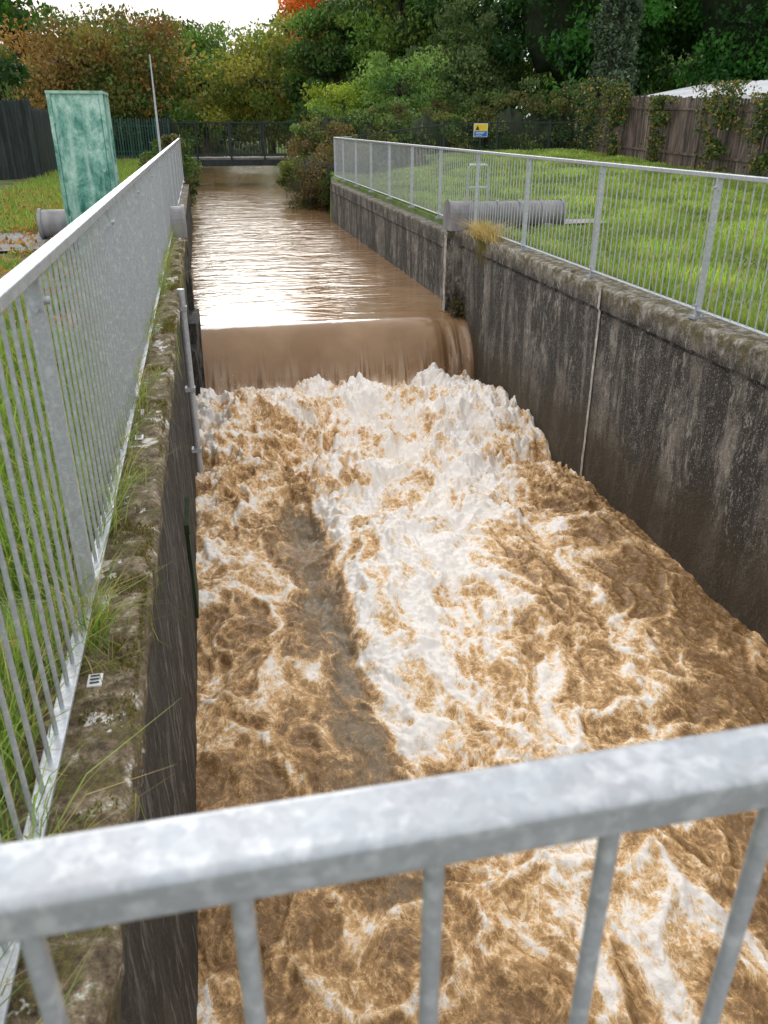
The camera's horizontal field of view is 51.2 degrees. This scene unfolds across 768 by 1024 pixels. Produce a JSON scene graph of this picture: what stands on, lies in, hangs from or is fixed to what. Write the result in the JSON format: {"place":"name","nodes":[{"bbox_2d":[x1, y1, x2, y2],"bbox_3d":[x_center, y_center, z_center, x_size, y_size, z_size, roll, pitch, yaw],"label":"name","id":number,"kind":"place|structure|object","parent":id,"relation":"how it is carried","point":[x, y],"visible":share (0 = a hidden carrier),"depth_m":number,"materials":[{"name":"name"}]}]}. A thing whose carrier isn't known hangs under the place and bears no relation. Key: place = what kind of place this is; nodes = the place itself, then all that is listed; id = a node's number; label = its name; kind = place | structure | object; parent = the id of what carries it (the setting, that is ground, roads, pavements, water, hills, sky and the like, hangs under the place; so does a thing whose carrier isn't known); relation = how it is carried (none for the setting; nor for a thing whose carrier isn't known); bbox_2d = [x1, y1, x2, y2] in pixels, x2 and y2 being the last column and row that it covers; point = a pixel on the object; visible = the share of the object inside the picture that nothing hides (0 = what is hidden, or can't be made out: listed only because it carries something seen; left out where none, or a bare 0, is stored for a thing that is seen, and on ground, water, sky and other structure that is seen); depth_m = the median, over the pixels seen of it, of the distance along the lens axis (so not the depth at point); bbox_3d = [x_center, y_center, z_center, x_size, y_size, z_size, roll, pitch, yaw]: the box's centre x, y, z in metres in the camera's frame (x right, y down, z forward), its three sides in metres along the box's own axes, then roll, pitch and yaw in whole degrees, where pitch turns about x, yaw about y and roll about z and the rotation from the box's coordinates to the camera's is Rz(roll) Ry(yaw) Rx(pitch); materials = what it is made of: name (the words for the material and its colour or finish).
{"place":"outdoors","nodes":[
{"label":"outdoors","id":0,"kind":"place"},
{"bbox_2d":[0,157,190,1023],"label":"verge grass","id":1,"kind":"structure","parent":0,"point":[127,168],"depth_m":2.96,"materials":[{"name":"green plant"}]},
{"bbox_2d":[0,219,607,250],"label":"footpath","id":2,"kind":"structure","parent":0,"point":[5,247],"depth_m":11.12,"materials":[{"name":"grey concrete"}]},
{"bbox_2d":[190,156,473,394],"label":"river water","id":3,"kind":"structure","parent":0,"point":[285,295],"depth_m":13.44,"materials":[{"name":"brown liquid"}]},
{"bbox_2d":[0,0,675,118],"label":"sky","id":4,"kind":"structure","parent":0,"point":[239,13],"materials":[{"name":"white"}]},
{"bbox_2d":[0,134,767,750],"bbox_3d":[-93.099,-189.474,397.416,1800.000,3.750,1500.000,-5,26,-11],"label":"ground","id":5,"kind":"structure","parent":0,"point":[358,188],"depth_m":10.25,"materials":[{"name":"green plant"}]},
{"bbox_2d":[0,97,42,179],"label":"dark steel fence","id":6,"kind":"object","parent":5,"relation":"on","point":[19,159],"visible":0.85,"depth_m":23.55,"materials":[{"name":"grey metal"}]},
{"bbox_2d":[0,3,48,100],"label":"conifer tree","id":7,"kind":"object","parent":5,"relation":"on","point":[20,16],"visible":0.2,"depth_m":49.59,"materials":[{"name":"green plant"}]},
{"bbox_2d":[0,0,50,88],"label":"leafy tree","id":8,"kind":"object","parent":5,"relation":"on","point":[9,74],"visible":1,"depth_m":18.17,"materials":[{"name":"green plant"}]},
{"bbox_2d":[31,107,57,174],"bbox_3d":[-12.092,-14.145,30.604,0.137,2.154,15.037,-6,26,-11],"label":"dark steel fence","id":9,"kind":"object","parent":5,"relation":"on","point":[44,138],"visible":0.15,"depth_m":25.21,"materials":[{"name":"grey metal"}]},
{"bbox_2d":[0,187,99,385],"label":"fallen leaves","id":10,"kind":"object","parent":5,"relation":"on","point":[20,241],"visible":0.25,"depth_m":10.86,"materials":[{"name":"brown plant"}]},
{"bbox_2d":[44,90,119,255],"bbox_3d":[-3.569,-4.070,9.720,0.622,1.830,0.706,-5,26,-11],"label":"green equipment kiosk","id":11,"kind":"object","parent":5,"relation":"on","point":[82,136],"visible":0.76,"depth_m":9.31,"materials":[{"name":"teal metal"}]},
{"bbox_2d":[2,117,169,157],"bbox_3d":[-16.402,-17.150,36.966,12.835,1.996,0.137,-5,26,-11],"label":"green palisade fence","id":12,"kind":"object","parent":5,"relation":"on","point":[132,144],"visible":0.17,"depth_m":37.72,"materials":[{"name":"metal"}]},
{"bbox_2d":[0,183,205,1023],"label":"channel wall","id":13,"kind":"structure","parent":5,"relation":"on","point":[143,971],"depth_m":2.77,"materials":[{"name":"concrete"}]},
{"bbox_2d":[0,138,184,1023],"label":"steel railing","id":14,"kind":"object","parent":13,"relation":"on","point":[127,222],"visible":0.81,"depth_m":2.56,"materials":[{"name":"grey metal"}]},
{"bbox_2d":[0,241,191,1015],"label":"coping moss and weeds","id":15,"kind":"object","parent":13,"relation":"on","point":[171,327],"visible":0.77,"depth_m":2.78,"materials":[{"name":"green plant"}]},
{"bbox_2d":[86,434,143,687],"bbox_3d":[-1.034,0.050,3.177,0.040,0.012,2.076,-5,26,-11],"label":"survey marker plate","id":16,"kind":"object","parent":13,"relation":"on","point":[94,680],"visible":0.85,"depth_m":2.29,"materials":[{"name":"white paint"}]},
{"bbox_2d":[177,288,203,472],"bbox_3d":[-1.944,-1.271,8.014,0.100,1.880,0.090,-5,26,-11],"label":"drain conduit","id":17,"kind":"object","parent":13,"relation":"attached to","point":[190,389],"visible":0.96,"depth_m":7.98,"materials":[{"name":"metal"}]},
{"bbox_2d":[184,497,198,617],"bbox_3d":[-1.488,0.364,6.187,0.050,0.830,0.500,-5,26,-11],"label":"wall slot frame","id":18,"kind":"object","parent":13,"relation":"attached to","point":[189,544],"visible":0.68,"depth_m":6.07,"materials":[{"name":"black metal"}]},
{"bbox_2d":[0,1,211,139],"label":"autumn cherry tree","id":19,"kind":"object","parent":5,"relation":"on","point":[64,64],"visible":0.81,"depth_m":37.50,"materials":[{"name":"brown plant"}]},
{"bbox_2d":[36,204,186,238],"bbox_3d":[-3.818,-4.053,11.336,1.982,0.530,0.449,-5,26,-11],"label":"gate actuator pipe","id":20,"kind":"object","parent":5,"relation":"on","point":[50,223],"visible":0.28,"depth_m":11.05,"materials":[{"name":"grey paint"}]},
{"bbox_2d":[149,54,161,152],"bbox_3d":[-4.694,-7.931,16.634,0.120,2.750,0.100,-5,26,-11],"label":"antenna mast","id":21,"kind":"object","parent":5,"relation":"on","point":[157,126],"visible":0.46,"depth_m":16.46,"materials":[{"name":"metal"}]},
{"bbox_2d":[137,133,202,208],"bbox_3d":[-7.876,-12.555,29.498,2.361,2.668,15.863,-5,26,-11],"label":"riverside shrub","id":22,"kind":"object","parent":5,"relation":"on","point":[189,172],"visible":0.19,"depth_m":23.53,"materials":[{"name":"green plant"}]},
{"bbox_2d":[3,96,356,154],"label":"background hedge","id":23,"kind":"object","parent":5,"relation":"on","point":[301,108],"visible":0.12,"depth_m":43.48,"materials":[{"name":"green plant"}]},
{"bbox_2d":[143,16,249,152],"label":"yellow green tree","id":24,"kind":"object","parent":5,"relation":"on","point":[201,40],"visible":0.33,"depth_m":52.74,"materials":[{"name":"green plant"}]},
{"bbox_2d":[159,121,310,165],"bbox_3d":[-6.702,-16.737,38.926,8.800,4.060,2.000,-5,26,-11],"label":"footbridge","id":25,"kind":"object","parent":5,"relation":"on","point":[269,159],"visible":0.54,"depth_m":37.96,"materials":[{"name":"black paint"}]},
{"bbox_2d":[176,10,333,153],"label":"golden tree","id":26,"kind":"object","parent":5,"relation":"on","point":[258,97],"visible":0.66,"depth_m":47.47,"materials":[{"name":"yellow plant"}]},
{"bbox_2d":[276,0,370,53],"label":"red maple tree","id":27,"kind":"object","parent":5,"relation":"on","point":[291,5],"visible":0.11,"depth_m":53.99,"materials":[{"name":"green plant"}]},
{"bbox_2d":[279,0,381,106],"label":"yellow green tree","id":28,"kind":"object","parent":5,"relation":"on","point":[331,64],"visible":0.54,"depth_m":44.29,"materials":[{"name":"green plant"}]},
{"bbox_2d":[295,79,373,139],"bbox_3d":[-1.929,-17.519,35.888,4.343,3.357,3.615,22,34,38],"label":"yellow shrub","id":29,"kind":"object","parent":5,"relation":"on","point":[333,102],"visible":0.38,"depth_m":34.87,"materials":[{"name":"green plant"}]},
{"bbox_2d":[276,124,430,210],"bbox_3d":[-1.776,-12.744,30.080,4.808,3.488,12.203,-5,26,-11],"label":"bramble bush","id":30,"kind":"object","parent":5,"relation":"on","point":[310,179],"visible":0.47,"depth_m":26.89,"materials":[{"name":"green plant"}]},
{"bbox_2d":[3,0,710,147],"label":"distant trees","id":31,"kind":"object","parent":5,"relation":"on","point":[674,68],"visible":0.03,"depth_m":73.64,"materials":[{"name":"green plant"}]},
{"bbox_2d":[321,0,411,62],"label":"yellow green tree","id":32,"kind":"object","parent":5,"relation":"on","point":[380,8],"visible":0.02,"depth_m":48.84,"materials":[{"name":"green plant"}]},
{"bbox_2d":[317,0,441,123],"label":"green tree","id":33,"kind":"object","parent":5,"relation":"on","point":[397,33],"visible":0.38,"depth_m":42.70,"materials":[{"name":"green plant"}]},
{"bbox_2d":[351,44,452,130],"bbox_3d":[0.894,-17.866,34.858,4.252,4.292,4.615,4,26,8],"label":"green shrub","id":34,"kind":"object","parent":5,"relation":"on","point":[381,82],"visible":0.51,"depth_m":33.79,"materials":[{"name":"green plant"}]},
{"bbox_2d":[394,0,532,113],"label":"willow tree","id":35,"kind":"object","parent":5,"relation":"on","point":[461,74],"visible":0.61,"depth_m":35.62,"materials":[{"name":"green plant"}]},
{"bbox_2d":[332,120,594,153],"bbox_3d":[4.752,-13.345,29.178,13.430,1.702,0.060,-5,26,-11],"label":"dark boundary railing","id":36,"kind":"object","parent":5,"relation":"on","point":[549,123],"visible":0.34,"depth_m":28.87,"materials":[{"name":"black metal"}]},
{"bbox_2d":[392,0,546,118],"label":"tall green tree","id":37,"kind":"object","parent":5,"relation":"on","point":[425,9],"visible":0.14,"depth_m":40.51,"materials":[{"name":"green plant"}]},
{"bbox_2d":[289,75,666,176],"bbox_3d":[4.562,-14.354,31.731,16.792,5.135,6.234,-5,26,-11],"label":"bramble hedge","id":38,"kind":"object","parent":5,"relation":"on","point":[371,117],"visible":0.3,"depth_m":30.42,"materials":[{"name":"green plant"}]},
{"bbox_2d":[466,163,489,200],"bbox_3d":[1.700,-5.906,14.575,0.424,0.801,0.044,-5,26,-11],"label":"tubular hoop barrier","id":39,"kind":"object","parent":5,"relation":"on","point":[487,185],"visible":0.44,"depth_m":14.52,"materials":[{"name":"metal"}]},
{"bbox_2d":[473,123,487,149],"bbox_3d":[3.457,-13.338,28.815,0.520,1.160,0.059,-5,26,-11],"label":"warning sign","id":40,"kind":"object","parent":5,"relation":"on","point":[480,130],"visible":0.95,"depth_m":28.65,"materials":[{"name":"yellow metal"}]},
{"bbox_2d":[443,199,566,230],"bbox_3d":[1.879,-4.579,12.420,1.872,0.530,0.449,-5,26,-11],"label":"gate actuator pipe","id":41,"kind":"object","parent":5,"relation":"on","point":[457,211],"visible":0.63,"depth_m":12.24,"materials":[{"name":"grey paint"}]},
{"bbox_2d":[331,181,767,644],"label":"channel wall","id":42,"kind":"structure","parent":5,"relation":"on","point":[675,462],"depth_m":7.66,"materials":[{"name":"concrete"}]},
{"bbox_2d":[441,283,466,319],"bbox_3d":[1.110,-3.217,12.589,0.624,0.788,0.820,-5,26,-11],"label":"snagged debris","id":43,"kind":"object","parent":42,"relation":"attached to","point":[457,310],"visible":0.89,"depth_m":12.47,"materials":[{"name":"brown plant"}]},
{"bbox_2d":[450,215,529,263],"bbox_3d":[1.407,-3.764,11.226,1.207,0.664,1.832,-5,26,-11],"label":"dry grass tuft","id":44,"kind":"object","parent":42,"relation":"on","point":[484,232],"visible":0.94,"depth_m":11.18,"materials":[{"name":"beige plant"}]},
{"bbox_2d":[442,235,600,478],"bbox_3d":[2.024,-1.378,8.807,0.101,2.280,9.285,-6,26,-12],"label":"wall joint","id":45,"kind":"object","parent":42,"relation":"attached to","point":[444,274],"depth_m":8.56,"materials":[{"name":"grey concrete"}]},
{"bbox_2d":[333,137,767,336],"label":"steel railing","id":46,"kind":"object","parent":42,"relation":"on","point":[383,161],"visible":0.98,"depth_m":8.76,"materials":[{"name":"grey metal"}]},
{"bbox_2d":[466,0,697,116],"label":"cherry laurel tree","id":47,"kind":"object","parent":5,"relation":"on","point":[558,45],"visible":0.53,"depth_m":33.97,"materials":[{"name":"green plant"}]},
{"bbox_2d":[573,0,645,150],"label":"ivy clad tree","id":48,"kind":"object","parent":5,"relation":"on","point":[619,52],"visible":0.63,"depth_m":28.51,"materials":[{"name":"green plant"}]},
{"bbox_2d":[536,0,701,95],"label":"tall green tree","id":49,"kind":"object","parent":5,"relation":"on","point":[663,85],"visible":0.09,"depth_m":37.98,"materials":[{"name":"green plant"}]},
{"bbox_2d":[560,75,767,176],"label":"ivy","id":50,"kind":"object","parent":5,"relation":"on","point":[714,148],"visible":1,"depth_m":22.44,"materials":[{"name":"green plant"}]},
{"bbox_2d":[594,95,767,176],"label":"timber fence","id":51,"kind":"object","parent":5,"relation":"on","point":[635,132],"visible":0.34,"depth_m":22.54,"materials":[{"name":"brown wood"}]},
{"bbox_2d":[636,0,767,95],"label":"evergreen tree","id":52,"kind":"object","parent":5,"relation":"on","point":[731,39],"visible":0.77,"depth_m":31.06,"materials":[{"name":"green plant"}]},
{"bbox_2d":[641,80,767,166],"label":"portable cabin","id":53,"kind":"object","parent":5,"relation":"on","point":[688,91],"visible":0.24,"depth_m":25.01,"materials":[{"name":"white metal"}]},
{"bbox_2d":[669,114,741,144],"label":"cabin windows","id":54,"kind":"structure","parent":53,"relation":"in","point":[738,114],"depth_m":23.29,"materials":[{"name":"glass"}]},
{"bbox_2d":[195,362,767,1023],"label":"foaming water","id":55,"kind":"structure","parent":0,"point":[431,570],"depth_m":5.59,"materials":[{"name":"liquid"}]},
{"bbox_2d":[323,148,767,332],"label":"lawn grass","id":56,"kind":"structure","parent":0,"point":[579,154],"depth_m":13.48,"materials":[{"name":"green plant"}]},
{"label":"bridge deck","id":57,"kind":"structure","parent":0,"visible":0},
{"bbox_2d":[0,724,767,1023],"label":"bridge parapet railing","id":58,"kind":"object","parent":57,"relation":"on","point":[240,859],"visible":1,"depth_m":0.47,"materials":[{"name":"metal"}]}
]}

